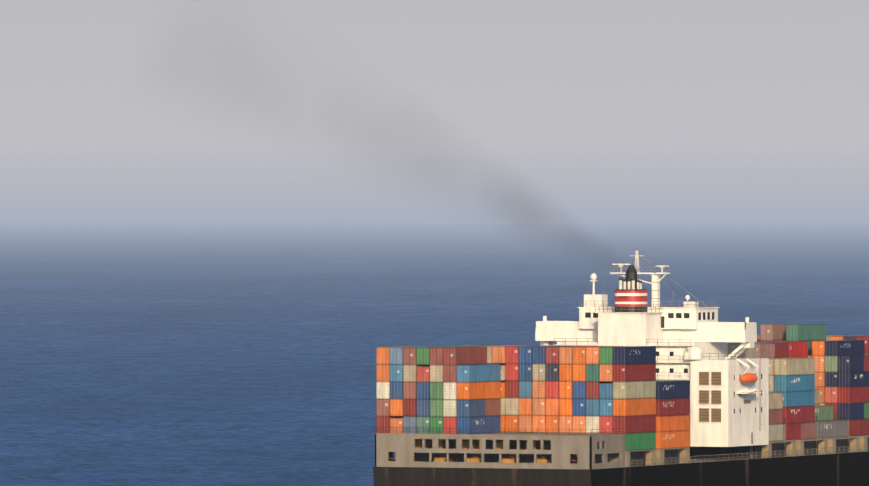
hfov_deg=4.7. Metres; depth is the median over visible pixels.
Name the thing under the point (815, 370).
containers
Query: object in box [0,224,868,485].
sea
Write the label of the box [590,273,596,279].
sat dome
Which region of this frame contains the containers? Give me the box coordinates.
[376,323,868,450]
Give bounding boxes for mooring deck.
[375,427,624,468]
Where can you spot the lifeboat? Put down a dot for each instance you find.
(748, 378)
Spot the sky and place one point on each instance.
(540, 112)
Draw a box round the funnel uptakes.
[619,265,641,296]
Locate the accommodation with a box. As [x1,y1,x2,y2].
[535,250,768,446]
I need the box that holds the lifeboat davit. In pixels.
[736,358,761,393]
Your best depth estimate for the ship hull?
1804.20 m
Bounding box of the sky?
[0,0,868,270]
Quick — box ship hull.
[373,450,868,485]
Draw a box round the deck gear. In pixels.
[625,414,868,466]
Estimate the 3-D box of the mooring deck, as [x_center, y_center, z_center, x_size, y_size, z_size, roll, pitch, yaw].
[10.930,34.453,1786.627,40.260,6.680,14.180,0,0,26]
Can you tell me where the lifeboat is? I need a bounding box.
[740,373,757,382]
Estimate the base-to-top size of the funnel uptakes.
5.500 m
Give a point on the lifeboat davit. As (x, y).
(748, 366)
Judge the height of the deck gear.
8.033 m
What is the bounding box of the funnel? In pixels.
[615,289,646,311]
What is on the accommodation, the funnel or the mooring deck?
the funnel

